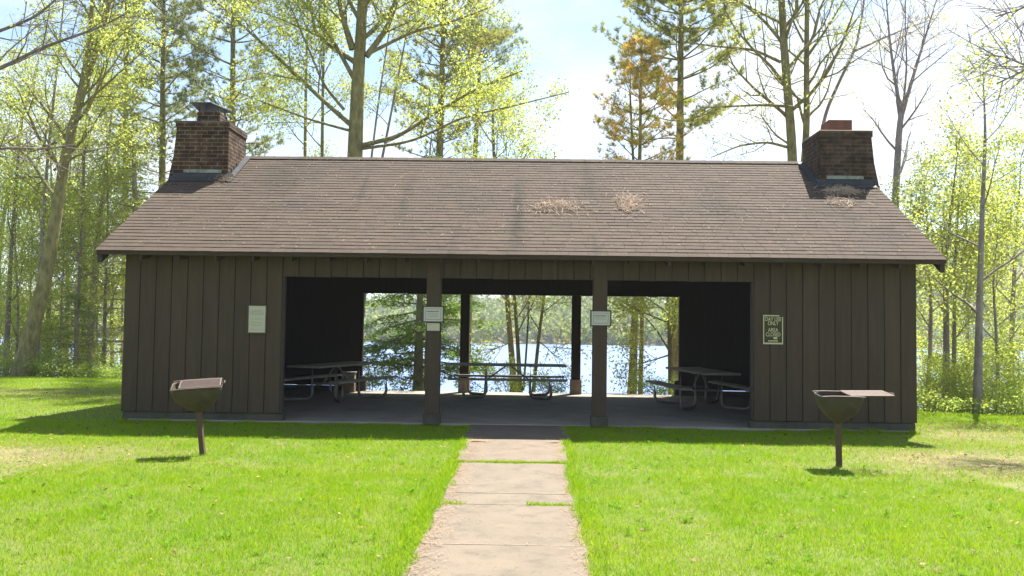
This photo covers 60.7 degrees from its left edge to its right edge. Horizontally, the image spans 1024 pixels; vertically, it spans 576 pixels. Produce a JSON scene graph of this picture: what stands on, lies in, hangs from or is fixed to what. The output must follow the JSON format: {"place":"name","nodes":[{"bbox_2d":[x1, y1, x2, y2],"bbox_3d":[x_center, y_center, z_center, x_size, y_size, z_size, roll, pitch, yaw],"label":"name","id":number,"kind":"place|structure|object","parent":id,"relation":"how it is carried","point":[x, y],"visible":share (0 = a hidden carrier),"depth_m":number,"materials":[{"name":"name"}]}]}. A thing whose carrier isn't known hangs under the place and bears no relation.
{"place":"outdoors","nodes":[
{"label":"outdoors","id":0,"kind":"place"},
{"bbox_2d":[407,424,589,575],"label":"path","id":1,"kind":"structure","parent":0,"point":[494,493],"depth_m":7.32,"materials":[{"name":"concrete"}]},
{"bbox_2d":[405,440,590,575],"bbox_3d":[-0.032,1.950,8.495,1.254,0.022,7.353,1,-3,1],"label":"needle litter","id":2,"kind":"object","parent":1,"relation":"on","point":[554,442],"visible":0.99,"depth_m":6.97,"materials":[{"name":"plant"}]},
{"bbox_2d":[0,243,1023,575],"bbox_3d":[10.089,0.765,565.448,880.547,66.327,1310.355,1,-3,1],"label":"ground","id":3,"kind":"structure","parent":0,"point":[606,473],"depth_m":8.54,"materials":[{"name":"green plant"}]},
{"bbox_2d":[0,146,40,353],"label":"leafy sapling","id":4,"kind":"object","parent":3,"relation":"on","point":[16,241],"visible":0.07,"depth_m":34.57,"materials":[{"name":"green plant"}]},
{"bbox_2d":[0,338,50,375],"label":"shrub","id":5,"kind":"object","parent":3,"relation":"on","point":[3,358],"visible":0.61,"depth_m":26.61,"materials":[{"name":"green plant"}]},
{"bbox_2d":[0,272,57,374],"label":"shrub","id":6,"kind":"object","parent":3,"relation":"on","point":[15,322],"visible":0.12,"depth_m":31.18,"materials":[{"name":"green plant"}]},
{"bbox_2d":[0,10,60,263],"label":"slender tree","id":7,"kind":"object","parent":3,"relation":"on","point":[35,29],"visible":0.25,"depth_m":34.75,"materials":[{"name":"green plant"}]},
{"bbox_2d":[0,38,63,375],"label":"slender tree","id":8,"kind":"object","parent":3,"relation":"on","point":[7,326],"visible":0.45,"depth_m":28.36,"materials":[{"name":"green plant"}]},
{"bbox_2d":[0,309,72,370],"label":"shrub","id":9,"kind":"object","parent":3,"relation":"on","point":[46,332],"visible":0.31,"depth_m":29.39,"materials":[{"name":"green plant"}]},
{"bbox_2d":[0,286,72,371],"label":"shrub","id":10,"kind":"object","parent":3,"relation":"on","point":[45,319],"visible":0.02,"depth_m":35.29,"materials":[{"name":"green plant"}]},
{"bbox_2d":[0,138,87,337],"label":"leafy sapling","id":11,"kind":"object","parent":3,"relation":"on","point":[29,297],"visible":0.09,"depth_m":31.77,"materials":[{"name":"green plant"}]},
{"bbox_2d":[0,162,88,353],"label":"leafy sapling","id":12,"kind":"object","parent":3,"relation":"on","point":[17,304],"visible":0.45,"depth_m":28.87,"materials":[{"name":"green plant"}]},
{"bbox_2d":[3,351,86,377],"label":"shrub","id":13,"kind":"object","parent":3,"relation":"on","point":[37,371],"visible":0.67,"depth_m":26.15,"materials":[{"name":"green plant"}]},
{"bbox_2d":[0,103,91,362],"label":"slender tree","id":14,"kind":"object","parent":3,"relation":"on","point":[40,167],"visible":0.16,"depth_m":31.48,"materials":[{"name":"green plant"}]},
{"bbox_2d":[0,287,99,368],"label":"shrub","id":15,"kind":"object","parent":3,"relation":"on","point":[53,327],"visible":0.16,"depth_m":31.01,"materials":[{"name":"green plant"}]},
{"bbox_2d":[14,125,106,364],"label":"slender tree","id":16,"kind":"object","parent":3,"relation":"on","point":[58,144],"visible":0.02,"depth_m":33.36,"materials":[{"name":"green plant"}]},
{"bbox_2d":[0,0,121,375],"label":"slender tree","id":17,"kind":"object","parent":3,"relation":"on","point":[43,204],"visible":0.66,"depth_m":27.60,"materials":[{"name":"green plant"}]},
{"bbox_2d":[0,177,123,377],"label":"leafy sapling","id":18,"kind":"object","parent":3,"relation":"on","point":[63,276],"visible":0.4,"depth_m":29.80,"materials":[{"name":"green plant"}]},
{"bbox_2d":[13,127,122,375],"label":"hemlock","id":19,"kind":"object","parent":3,"relation":"on","point":[84,253],"visible":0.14,"depth_m":31.85,"materials":[{"name":"green plant"}]},
{"bbox_2d":[35,336,105,377],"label":"shrub","id":20,"kind":"object","parent":3,"relation":"on","point":[59,353],"visible":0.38,"depth_m":27.50,"materials":[{"name":"green plant"}]},
{"bbox_2d":[20,111,124,354],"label":"leafy sapling","id":21,"kind":"object","parent":3,"relation":"on","point":[73,210],"visible":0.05,"depth_m":35.52,"materials":[{"name":"green plant"}]},
{"bbox_2d":[34,284,113,377],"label":"hemlock","id":22,"kind":"object","parent":3,"relation":"on","point":[94,315],"visible":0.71,"depth_m":27.26,"materials":[{"name":"green plant"}]},
{"bbox_2d":[1,45,154,341],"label":"slender tree","id":23,"kind":"object","parent":3,"relation":"on","point":[82,197],"visible":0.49,"depth_m":27.93,"materials":[{"name":"green plant"}]},
{"bbox_2d":[45,335,121,373],"bbox_3d":[-15.227,2.708,31.390,3.068,2.347,2.562,1,-3,-4],"label":"shrub","id":24,"kind":"object","parent":3,"relation":"on","point":[95,354],"visible":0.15,"depth_m":31.20,"materials":[{"name":"green plant"}]},
{"bbox_2d":[43,168,127,360],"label":"leafy sapling","id":25,"kind":"object","parent":3,"relation":"on","point":[99,285],"visible":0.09,"depth_m":31.94,"materials":[{"name":"green plant"}]},
{"bbox_2d":[0,0,178,195],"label":"overhanging tree","id":26,"kind":"object","parent":3,"relation":"on","point":[33,52],"visible":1,"depth_m":14.99,"materials":[{"name":"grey plant"}]},
{"bbox_2d":[68,355,121,378],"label":"shrub","id":27,"kind":"object","parent":3,"relation":"on","point":[88,373],"visible":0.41,"depth_m":26.32,"materials":[{"name":"green plant"}]},
{"bbox_2d":[0,0,190,376],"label":"leaning tree","id":28,"kind":"object","parent":3,"relation":"on","point":[28,344],"visible":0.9,"depth_m":25.99,"materials":[{"name":"green plant"}]},
{"bbox_2d":[72,339,120,377],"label":"shrub","id":29,"kind":"object","parent":3,"relation":"on","point":[108,357],"visible":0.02,"depth_m":33.13,"materials":[{"name":"green plant"}]},
{"bbox_2d":[46,64,146,377],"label":"slender tree","id":30,"kind":"object","parent":3,"relation":"on","point":[95,279],"visible":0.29,"depth_m":30.35,"materials":[{"name":"green plant"}]},
{"bbox_2d":[42,91,154,373],"bbox_3d":[-13.953,-1.602,29.822,4.106,10.319,4.047,3,-3,-35],"label":"slender tree","id":31,"kind":"object","parent":3,"relation":"on","point":[105,313],"visible":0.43,"depth_m":29.35,"materials":[{"name":"green plant"}]},
{"bbox_2d":[52,160,148,370],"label":"slender tree","id":32,"kind":"object","parent":3,"relation":"on","point":[55,300],"visible":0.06,"depth_m":32.14,"materials":[{"name":"green plant"}]},
{"bbox_2d":[44,85,167,363],"bbox_3d":[-12.397,-1.646,28.954,5.054,10.278,5.673,1,-3,1],"label":"hemlock","id":33,"kind":"object","parent":3,"relation":"on","point":[134,177],"visible":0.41,"depth_m":28.76,"materials":[{"name":"green plant"}]},
{"bbox_2d":[91,363,121,378],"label":"shrub","id":34,"kind":"object","parent":3,"relation":"on","point":[114,373],"visible":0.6,"depth_m":25.64,"materials":[{"name":"green plant"}]},
{"bbox_2d":[53,148,163,372],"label":"leafy sapling","id":35,"kind":"object","parent":3,"relation":"on","point":[122,313],"visible":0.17,"depth_m":31.01,"materials":[{"name":"green plant"}]},
{"bbox_2d":[57,0,206,316],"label":"pine tree","id":36,"kind":"object","parent":3,"relation":"on","point":[154,11],"visible":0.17,"depth_m":36.77,"materials":[{"name":"green plant"}]},
{"bbox_2d":[90,0,228,188],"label":"pine tree","id":37,"kind":"object","parent":3,"relation":"on","point":[186,5],"visible":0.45,"depth_m":33.49,"materials":[{"name":"green plant"}]},
{"bbox_2d":[170,378,224,455],"bbox_3d":[-3.877,1.633,10.768,0.631,1.031,0.471,2,-3,-16],"label":"barbecue grill","id":38,"kind":"object","parent":3,"relation":"on","point":[198,396],"visible":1,"depth_m":10.66,"materials":[{"name":"metal"}]},
{"bbox_2d":[154,0,300,155],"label":"pine tree","id":39,"kind":"object","parent":3,"relation":"on","point":[232,63],"visible":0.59,"depth_m":32.42,"materials":[{"name":"green plant"}]},
{"bbox_2d":[246,0,373,156],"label":"slender tree","id":40,"kind":"object","parent":3,"relation":"on","point":[305,132],"visible":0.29,"depth_m":30.98,"materials":[{"name":"green plant"}]},
{"bbox_2d":[255,1,372,156],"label":"slender tree","id":41,"kind":"object","parent":3,"relation":"on","point":[321,148],"visible":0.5,"depth_m":29.97,"materials":[{"name":"green plant"}]},
{"bbox_2d":[356,361,402,390],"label":"shrub","id":42,"kind":"object","parent":3,"relation":"on","point":[375,382],"visible":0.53,"depth_m":22.77,"materials":[{"name":"green plant"}]},
{"bbox_2d":[189,0,580,156],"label":"maple tree","id":43,"kind":"object","parent":3,"relation":"on","point":[357,145],"visible":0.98,"depth_m":25.87,"materials":[{"name":"green plant"}]},
{"bbox_2d":[347,0,424,156],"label":"slender tree","id":44,"kind":"object","parent":3,"relation":"on","point":[387,90],"visible":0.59,"depth_m":27.50,"materials":[{"name":"green plant"}]},
{"bbox_2d":[337,0,435,315],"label":"slender tree","id":45,"kind":"object","parent":3,"relation":"on","point":[395,89],"visible":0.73,"depth_m":26.93,"materials":[{"name":"green plant"}]},
{"bbox_2d":[403,295,459,390],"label":"slender tree","id":46,"kind":"object","parent":3,"relation":"on","point":[442,328],"visible":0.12,"depth_m":26.20,"materials":[{"name":"green plant"}]},
{"bbox_2d":[363,139,504,391],"bbox_3d":[-2.562,-0.495,25.000,4.734,7.697,4.642,-1,-3,29],"label":"hemlock","id":47,"kind":"object","parent":3,"relation":"on","point":[400,342],"visible":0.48,"depth_m":24.80,"materials":[{"name":"green plant"}]},
{"bbox_2d":[364,0,513,157],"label":"pine tree","id":48,"kind":"object","parent":3,"relation":"on","point":[485,43],"visible":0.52,"depth_m":33.03,"materials":[{"name":"green plant"}]},
{"bbox_2d":[425,9,529,372],"bbox_3d":[-1.470,-2.822,35.394,4.357,16.477,4.159,1,-3,1],"label":"pine tree","id":49,"kind":"object","parent":3,"relation":"on","point":[504,48],"visible":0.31,"depth_m":35.20,"materials":[{"name":"green plant"}]},
{"bbox_2d":[434,41,555,391],"bbox_3d":[-0.424,-1.952,28.552,4.131,11.940,4.223,0,-3,20],"label":"birch tree","id":50,"kind":"object","parent":3,"relation":"on","point":[510,329],"visible":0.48,"depth_m":28.27,"materials":[{"name":"green plant"}]},
{"bbox_2d":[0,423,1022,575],"bbox_3d":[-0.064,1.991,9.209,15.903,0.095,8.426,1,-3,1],"label":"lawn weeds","id":51,"kind":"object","parent":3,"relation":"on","point":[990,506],"visible":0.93,"depth_m":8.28,"materials":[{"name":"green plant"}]},
{"bbox_2d":[0,383,1023,574],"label":"fallen leaves","id":52,"kind":"object","parent":3,"relation":"on","point":[780,536],"visible":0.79,"depth_m":10.52,"materials":[{"name":"brown plant"}]},
{"bbox_2d":[0,355,1023,415],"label":"undergrowth","id":53,"kind":"object","parent":3,"relation":"on","point":[998,405],"visible":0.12,"depth_m":18.34,"materials":[{"name":"green plant"}]},
{"bbox_2d":[474,356,554,392],"bbox_3d":[-0.031,2.451,23.551,2.175,1.283,1.807,-1,-3,26],"label":"shrub","id":54,"kind":"object","parent":3,"relation":"on","point":[508,389],"visible":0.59,"depth_m":23.43,"materials":[{"name":"green plant"}]},
{"bbox_2d":[95,102,946,432],"bbox_3d":[0.163,-0.281,17.564,13.560,6.460,7.712,1,-3,1],"label":"picnic shelter","id":55,"kind":"object","parent":3,"relation":"on","point":[207,264],"visible":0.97,"depth_m":14.56,"materials":[{"name":"wood"}]},
{"bbox_2d":[208,172,243,183],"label":"needle clump","id":56,"kind":"object","parent":55,"relation":"on","point":[224,178],"visible":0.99,"depth_m":16.61,"materials":[{"name":"plant"}]},
{"bbox_2d":[247,304,266,333],"bbox_3d":[-4.126,0.505,14.141,0.320,0.475,0.022,1,-3,1],"label":"framed notice","id":57,"kind":"object","parent":55,"relation":"attached to","point":[256,319],"visible":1,"depth_m":14.14,"materials":[{"name":"paper"}]},
{"bbox_2d":[284,361,397,402],"bbox_3d":[-3.718,1.968,18.459,1.650,0.740,2.574,0,-3,19],"label":"picnic table","id":58,"kind":"object","parent":55,"relation":"on","point":[336,381],"visible":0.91,"depth_m":18.11,"materials":[{"name":"brown wood"}]},
{"bbox_2d":[341,371,356,392],"bbox_3d":[-3.812,2.192,20.403,0.340,0.470,0.340,1,-3,-3],"label":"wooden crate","id":59,"kind":"object","parent":55,"relation":"on","point":[349,387],"visible":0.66,"depth_m":20.25,"materials":[{"name":"brown wood"}]},
{"bbox_2d":[422,306,443,322],"bbox_3d":[-1.266,0.421,14.054,0.350,0.270,0.022,1,-3,1],"label":"framed notice","id":60,"kind":"object","parent":55,"relation":"attached to","point":[432,314],"visible":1,"depth_m":14.05,"materials":[{"name":"white paper"}]},
{"bbox_2d":[427,323,439,330],"bbox_3d":[-1.266,0.626,14.059,0.205,0.122,0.013,1,-3,1],"label":"framed notice","id":61,"kind":"object","parent":55,"relation":"attached to","point":[433,326],"visible":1,"depth_m":14.05,"materials":[{"name":"paper"}]},
{"bbox_2d":[447,362,566,399],"bbox_3d":[-0.087,2.065,19.515,2.574,0.740,1.650,1,-3,1],"label":"picnic table","id":62,"kind":"object","parent":55,"relation":"on","point":[527,377],"visible":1,"depth_m":19.18,"materials":[{"name":"brown wood"}]},
{"bbox_2d":[122,162,905,253],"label":"roof litter","id":63,"kind":"object","parent":55,"relation":"on","point":[528,210],"visible":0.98,"depth_m":15.15,"materials":[{"name":"plant"}]},
{"bbox_2d":[517,195,594,216],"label":"needle clump","id":64,"kind":"object","parent":55,"relation":"on","point":[557,204],"visible":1,"depth_m":15.41,"materials":[{"name":"plant"}]},
{"bbox_2d":[590,310,611,326],"bbox_3d":[1.423,0.485,13.998,0.340,0.260,0.022,1,-3,1],"label":"framed notice","id":65,"kind":"object","parent":55,"relation":"attached to","point":[600,317],"visible":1,"depth_m":14.00,"materials":[{"name":"white paper"}]},
{"bbox_2d":[602,188,650,218],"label":"needle clump","id":66,"kind":"object","parent":55,"relation":"on","point":[627,199],"visible":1,"depth_m":15.54,"materials":[{"name":"plant"}]},
{"bbox_2d":[645,367,749,409],"bbox_3d":[3.851,2.042,17.838,1.650,0.740,2.574,1,-3,-6],"label":"picnic table","id":67,"kind":"object","parent":55,"relation":"on","point":[699,371],"visible":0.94,"depth_m":17.44,"materials":[{"name":"brown wood"}]},
{"bbox_2d":[763,315,782,343],"bbox_3d":[4.176,0.666,13.979,0.320,0.470,0.010,1,-3,1],"label":"day use sign","id":68,"kind":"object","parent":55,"relation":"attached to","point":[772,329],"visible":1,"depth_m":13.97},
{"bbox_2d":[815,195,869,210],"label":"needle clump","id":69,"kind":"object","parent":55,"relation":"on","point":[835,201],"visible":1,"depth_m":15.63,"materials":[{"name":"plant"}]},
{"bbox_2d":[815,184,873,197],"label":"needle clump","id":70,"kind":"object","parent":55,"relation":"on","point":[839,190],"visible":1,"depth_m":16.08,"materials":[{"name":"plant"}]},
{"bbox_2d":[452,108,613,392],"bbox_3d":[0.566,-0.858,25.107,4.599,8.652,4.053,0,-3,15],"label":"clump tree","id":71,"kind":"object","parent":3,"relation":"on","point":[528,308],"visible":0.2,"depth_m":25.02,"materials":[{"name":"green plant"}]},
{"bbox_2d":[522,369,570,392],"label":"shrub","id":72,"kind":"object","parent":3,"relation":"on","point":[558,388],"visible":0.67,"depth_m":23.00,"materials":[{"name":"green plant"}]},
{"bbox_2d":[599,59,656,393],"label":"slender tree","id":73,"kind":"object","parent":3,"relation":"on","point":[633,158],"visible":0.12,"depth_m":27.78,"materials":[{"name":"green plant"}]},
{"bbox_2d":[591,31,691,393],"bbox_3d":[3.760,-2.045,27.199,3.739,11.825,3.731,3,-3,-41],"label":"pine tree","id":74,"kind":"object","parent":3,"relation":"on","point":[627,64],"visible":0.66,"depth_m":26.95,"materials":[{"name":"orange plant"}]},
{"bbox_2d":[607,296,678,394],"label":"clump tree","id":75,"kind":"object","parent":3,"relation":"on","point":[640,310],"visible":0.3,"depth_m":23.95,"materials":[{"name":"green plant"}]},
{"bbox_2d":[627,368,677,394],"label":"shrub","id":76,"kind":"object","parent":3,"relation":"on","point":[665,390],"visible":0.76,"depth_m":22.44,"materials":[{"name":"green plant"}]},
{"bbox_2d":[590,0,761,377],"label":"pine tree","id":77,"kind":"object","parent":3,"relation":"on","point":[664,28],"visible":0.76,"depth_m":29.03,"materials":[{"name":"green plant"}]},
{"bbox_2d":[665,0,888,161],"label":"bare tree","id":78,"kind":"object","parent":3,"relation":"on","point":[783,78],"visible":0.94,"depth_m":26.69,"materials":[{"name":"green plant"}]},
{"bbox_2d":[812,390,894,466],"bbox_3d":[4.098,1.736,10.434,0.908,1.008,0.480,1,-3,1],"label":"barbecue grill","id":79,"kind":"object","parent":3,"relation":"on","point":[838,408],"visible":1,"depth_m":10.33,"materials":[{"name":"metal"}]},
{"bbox_2d":[809,0,951,129],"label":"bare tree","id":80,"kind":"object","parent":3,"relation":"on","point":[838,84],"visible":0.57,"depth_m":27.73,"materials":[{"name":"grey plant"}]},
{"bbox_2d":[833,0,976,208],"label":"bare tree","id":81,"kind":"object","parent":3,"relation":"on","point":[901,110],"visible":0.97,"depth_m":24.26,"materials":[{"name":"grey plant"}]},
{"bbox_2d":[917,360,965,411],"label":"shrub","id":82,"kind":"object","parent":3,"relation":"on","point":[939,374],"visible":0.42,"depth_m":19.67,"materials":[{"name":"green plant"}]},
{"bbox_2d":[879,134,1010,408],"bbox_3d":[11.084,-0.174,23.044,3.333,7.853,3.172,1,-3,1],"label":"slender tree","id":83,"kind":"object","parent":3,"relation":"on","point":[929,324],"visible":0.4,"depth_m":22.94,"materials":[{"name":"green plant"}]},
{"bbox_2d":[917,341,972,396],"bbox_3d":[13.969,3.150,27.996,2.969,3.058,3.556,0,-3,12],"label":"shrub","id":84,"kind":"object","parent":3,"relation":"on","point":[926,362],"visible":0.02,"depth_m":28.48,"materials":[{"name":"green plant"}]},
{"bbox_2d":[917,367,988,412],"bbox_3d":[9.372,2.348,19.230,2.219,1.235,1.843,2,-3,-28],"label":"shrub","id":85,"kind":"object","parent":3,"relation":"on","point":[931,392],"visible":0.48,"depth_m":19.18,"materials":[{"name":"green plant"}]},
{"bbox_2d":[916,305,994,409],"bbox_3d":[12.168,2.248,24.908,2.925,3.544,3.144,2,-3,-27],"label":"shrub","id":86,"kind":"object","parent":3,"relation":"on","point":[926,344],"visible":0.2,"depth_m":24.79,"materials":[{"name":"green plant"}]},
{"bbox_2d":[890,13,1023,414],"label":"slender tree","id":87,"kind":"object","parent":3,"relation":"on","point":[978,370],"visible":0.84,"depth_m":18.50,"materials":[{"name":"green plant"}]},
{"bbox_2d":[921,389,993,414],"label":"shrub","id":88,"kind":"object","parent":3,"relation":"on","point":[959,407],"visible":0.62,"depth_m":18.33,"materials":[{"name":"green plant"}]},
{"bbox_2d":[898,112,1023,412],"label":"slender tree","id":89,"kind":"object","parent":3,"relation":"on","point":[946,331],"visible":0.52,"depth_m":21.90,"materials":[{"name":"green plant"}]},
{"bbox_2d":[899,135,1023,394],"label":"slender tree","id":90,"kind":"object","parent":3,"relation":"on","point":[953,327],"visible":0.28,"depth_m":22.39,"materials":[{"name":"green plant"}]},
{"bbox_2d":[917,342,1011,407],"bbox_3d":[10.196,2.151,19.880,2.134,1.938,1.782,-1,-3,32],"label":"shrub","id":91,"kind":"object","parent":3,"relation":"on","point":[945,363],"visible":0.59,"depth_m":19.80,"materials":[{"name":"green plant"}]},
{"bbox_2d":[919,127,1012,389],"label":"slender tree","id":92,"kind":"object","parent":3,"relation":"on","point":[966,213],"visible":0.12,"depth_m":26.97,"materials":[{"name":"green plant"}]},
{"bbox_2d":[917,339,1014,404],"bbox_3d":[11.314,2.418,22.497,2.418,2.386,2.250,1,-3,-8],"label":"shrub","id":93,"kind":"object","parent":3,"relation":"on","point":[959,354],"visible":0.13,"depth_m":22.47,"materials":[{"name":"green plant"}]},
{"bbox_2d":[916,304,1021,409],"bbox_3d":[13.501,2.311,25.623,3.150,3.829,3.385,2,-3,-33],"label":"shrub","id":94,"kind":"object","parent":3,"relation":"on","point":[964,336],"visible":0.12,"depth_m":25.51,"materials":[{"name":"green plant"}]},
{"bbox_2d":[917,180,1023,412],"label":"slender tree","id":95,"kind":"object","parent":3,"relation":"on","point":[1002,226],"visible":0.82,"depth_m":20.35,"materials":[{"name":"green plant"}]},
{"bbox_2d":[935,0,1023,128],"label":"overhanging tree","id":96,"kind":"object","parent":3,"relation":"on","point":[1005,56],"visible":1,"depth_m":13.83,"materials":[{"name":"grey plant"}]},
{"bbox_2d":[938,364,1023,414],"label":"shrub","id":97,"kind":"object","parent":3,"relation":"on","point":[985,378],"visible":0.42,"depth_m":18.92,"materials":[{"name":"green plant"}]},
{"bbox_2d":[949,289,1023,399],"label":"shrub","id":98,"kind":"object","parent":3,"relation":"on","point":[1021,334],"visible":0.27,"depth_m":24.73,"materials":[{"name":"green plant"}]},
{"bbox_2d":[954,321,1023,407],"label":"shrub","id":99,"kind":"object","parent":3,"relation":"on","point":[984,348],"visible":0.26,"depth_m":22.02,"materials":[{"name":"green plant"}]},
{"bbox_2d":[957,113,1023,386],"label":"slender tree","id":100,"kind":"object","parent":3,"relation":"on","point":[1020,142],"visible":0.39,"depth_m":24.94,"materials":[{"name":"green plant"}]},
{"bbox_2d":[964,337,1023,414],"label":"shrub","id":101,"kind":"object","parent":3,"relation":"on","point":[1006,356],"visible":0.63,"depth_m":19.48,"materials":[{"name":"green plant"}]},
{"bbox_2d":[970,375,1023,414],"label":"shrub","id":102,"kind":"object","parent":3,"relation":"on","point":[1013,402],"visible":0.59,"depth_m":18.51,"materials":[{"name":"green plant"}]},
{"bbox_2d":[0,338,1023,412],"bbox_3d":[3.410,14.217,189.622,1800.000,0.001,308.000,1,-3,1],"label":"lake water","id":103,"kind":"structure","parent":0,"point":[661,365],"depth_m":136.95,"materials":[{"name":"blue liquid"}]},
{"bbox_2d":[0,0,1023,306],"label":"sky","id":104,"kind":"structure","parent":0,"point":[560,31],"materials":[{"name":"white"}]},
{"bbox_2d":[1,216,1023,349],"bbox_3d":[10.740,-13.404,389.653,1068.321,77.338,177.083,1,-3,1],"label":"wood","id":105,"kind":"object","parent":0,"point":[489,310],"visible":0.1,"depth_m":321.65,"materials":[{"name":"green plant"}]}
]}

